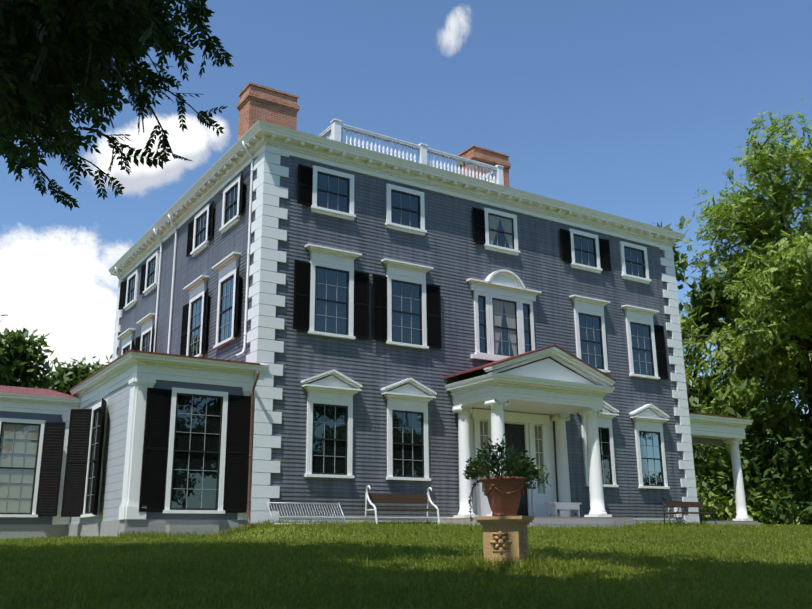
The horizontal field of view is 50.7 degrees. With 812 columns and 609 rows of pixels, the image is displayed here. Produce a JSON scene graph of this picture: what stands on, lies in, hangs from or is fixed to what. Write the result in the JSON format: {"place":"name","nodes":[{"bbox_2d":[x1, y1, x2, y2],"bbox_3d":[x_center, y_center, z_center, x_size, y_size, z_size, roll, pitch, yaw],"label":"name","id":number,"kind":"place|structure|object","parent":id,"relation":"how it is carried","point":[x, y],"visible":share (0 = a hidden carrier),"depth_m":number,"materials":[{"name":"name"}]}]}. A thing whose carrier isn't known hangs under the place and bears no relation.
{"place":"outdoors","nodes":[
{"label":"outdoors","id":0,"kind":"place"},
{"bbox_2d":[237,82,510,186],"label":"chimneys","id":1,"kind":"object","parent":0,"point":[256,103],"visible":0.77,"depth_m":30.16,"materials":[{"name":"brick"}]},
{"bbox_2d":[117,156,688,528],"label":"house walls","id":2,"kind":"structure","parent":0,"point":[451,251],"depth_m":25.60,"materials":[{"name":"grey wood"}]},
{"bbox_2d":[115,141,259,525],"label":"downspouts","id":3,"kind":"object","parent":2,"relation":"attached to","point":[245,326],"visible":0.73,"depth_m":23.84,"materials":[{"name":"white metal"}]},
{"bbox_2d":[118,164,667,378],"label":"window shutters","id":4,"kind":"object","parent":2,"relation":"attached to","point":[301,303],"visible":0.75,"depth_m":24.69,"materials":[{"name":"black wood"}]},
{"bbox_2d":[124,173,662,484],"bbox_3d":[-1.817,1.452,27.442,19.913,8.380,8.810,-3,-16,8],"label":"house glass","id":5,"kind":"object","parent":2,"relation":"in","point":[326,449],"visible":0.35,"depth_m":25.12,"materials":[{"name":"black glass"}]},
{"bbox_2d":[112,148,699,523],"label":"corner quoins","id":6,"kind":"object","parent":2,"relation":"attached to","point":[267,278],"visible":0.67,"depth_m":22.89,"materials":[{"name":"white wood"}]},
{"bbox_2d":[0,521,811,608],"bbox_3d":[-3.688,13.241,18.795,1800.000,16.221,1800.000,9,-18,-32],"label":"ground","id":7,"kind":"structure","parent":0,"point":[273,529],"depth_m":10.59,"materials":[{"name":"green plant"}]},
{"bbox_2d":[0,315,62,392],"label":"tree","id":8,"kind":"object","parent":7,"relation":"on","point":[19,354],"visible":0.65,"depth_m":47.19,"materials":[{"name":"green plant"}]},
{"bbox_2d":[0,385,81,539],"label":"wing","id":9,"kind":"structure","parent":7,"relation":"on","point":[39,407],"depth_m":24.01,"materials":[{"name":"wood"}]},
{"bbox_2d":[35,422,65,515],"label":"wing shutters","id":10,"kind":"object","parent":9,"relation":"attached to","point":[50,471],"visible":0.98,"depth_m":24.11,"materials":[{"name":"black wood"}]},
{"bbox_2d":[29,354,112,396],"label":"tree","id":11,"kind":"object","parent":7,"relation":"on","point":[68,377],"visible":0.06,"depth_m":54.83,"materials":[{"name":"green plant"}]},
{"bbox_2d":[0,0,233,209],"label":"tree","id":12,"kind":"object","parent":7,"relation":"on","point":[52,57],"visible":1,"depth_m":5.96,"materials":[{"name":"green plant"}]},
{"bbox_2d":[67,350,269,537],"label":"wing","id":13,"kind":"structure","parent":7,"relation":"on","point":[121,384],"depth_m":20.83,"materials":[{"name":"white wood"}]},
{"bbox_2d":[61,388,250,516],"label":"window shutters","id":14,"kind":"object","parent":13,"relation":"attached to","point":[155,454],"visible":0.96,"depth_m":21.19,"materials":[{"name":"black wood"}]},
{"bbox_2d":[267,502,345,524],"bbox_3d":[-2.462,5.224,21.385,2.032,0.577,0.462,9,-18,-32],"label":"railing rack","id":15,"kind":"object","parent":7,"relation":"on","point":[281,503],"visible":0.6,"depth_m":21.37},
{"bbox_2d":[108,120,685,524],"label":"house trim","id":16,"kind":"structure","parent":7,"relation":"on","point":[335,390],"depth_m":26.32,"materials":[{"name":"white wood"}]},
{"bbox_2d":[365,485,440,523],"bbox_3d":[-0.069,5.341,22.716,2.020,1.044,0.672,9,-18,-32],"label":"bench","id":17,"kind":"object","parent":7,"relation":"on","point":[371,498],"visible":0.96,"depth_m":22.86,"materials":[{"name":"brown wood"}]},
{"bbox_2d":[117,518,710,574],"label":"lawn grass tufts","id":18,"kind":"object","parent":7,"relation":"on","point":[533,565],"depth_m":9.43,"materials":[{"name":"green plant"}]},
{"bbox_2d":[475,516,533,564],"bbox_3d":[1.106,2.652,9.479,0.530,0.590,0.530,-7,-17,21],"label":"pedestal","id":19,"kind":"object","parent":7,"relation":"on","point":[504,536],"visible":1,"depth_m":9.32,"materials":[{"name":"beige stone"}]},
{"bbox_2d":[462,432,550,530],"bbox_3d":[1.104,1.965,9.671,0.970,1.156,0.890,9,-18,-32],"label":"potted plant","id":20,"kind":"object","parent":19,"relation":"on","point":[504,493],"visible":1,"depth_m":9.51,"materials":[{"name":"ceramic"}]},
{"bbox_2d":[442,344,635,528],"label":"portico","id":21,"kind":"structure","parent":7,"relation":"on","point":[544,387],"depth_m":25.00,"materials":[{"name":"white wood"}]},
{"bbox_2d":[668,507,681,521],"bbox_3d":[9.095,7.184,28.960,0.536,0.620,0.140,9,-18,-32],"label":"service box","id":22,"kind":"object","parent":7,"relation":"on","point":[676,510],"visible":0.58,"depth_m":29.02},
{"bbox_2d":[662,497,716,524],"bbox_3d":[9.458,6.899,28.542,1.900,0.954,0.696,9,-18,-32],"label":"bench","id":23,"kind":"object","parent":7,"relation":"on","point":[668,504],"visible":0.92,"depth_m":28.62,"materials":[{"name":"brown wood"}]},
{"bbox_2d":[657,216,790,489],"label":"tree","id":24,"kind":"object","parent":7,"relation":"on","point":[713,316],"visible":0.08,"depth_m":48.50,"materials":[{"name":"green plant"}]},
{"bbox_2d":[689,412,759,524],"bbox_3d":[9.681,7.126,34.179,4.549,4.570,7.000,9,-18,-32],"label":"side porch","id":25,"kind":"object","parent":7,"relation":"on","point":[712,429],"visible":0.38,"depth_m":32.39,"materials":[{"name":"paint"}]},
{"bbox_2d":[675,97,811,500],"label":"tree","id":26,"kind":"object","parent":7,"relation":"on","point":[781,267],"visible":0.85,"depth_m":40.63,"materials":[{"name":"green plant"}]},
{"bbox_2d":[687,354,811,524],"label":"hedge shrub leaves","id":27,"kind":"object","parent":7,"relation":"on","point":[778,505],"visible":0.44,"depth_m":37.84,"materials":[{"name":"green plant"}]},
{"bbox_2d":[771,352,804,469],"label":"tree trunk","id":28,"kind":"object","parent":7,"relation":"on","point":[795,380],"depth_m":46.63,"materials":[{"name":"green plant"}]},
{"bbox_2d":[0,0,811,443],"label":"sky","id":29,"kind":"structure","parent":0,"point":[629,109],"materials":[{"name":"blue"}]},
{"bbox_2d":[319,118,503,184],"bbox_3d":[-1.005,-4.895,34.861,7.720,0.980,6.320,9,-18,-32],"label":"roof balustrade","id":30,"kind":"object","parent":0,"point":[493,175],"visible":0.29,"depth_m":32.25,"materials":[{"name":"white wood"}]}
]}

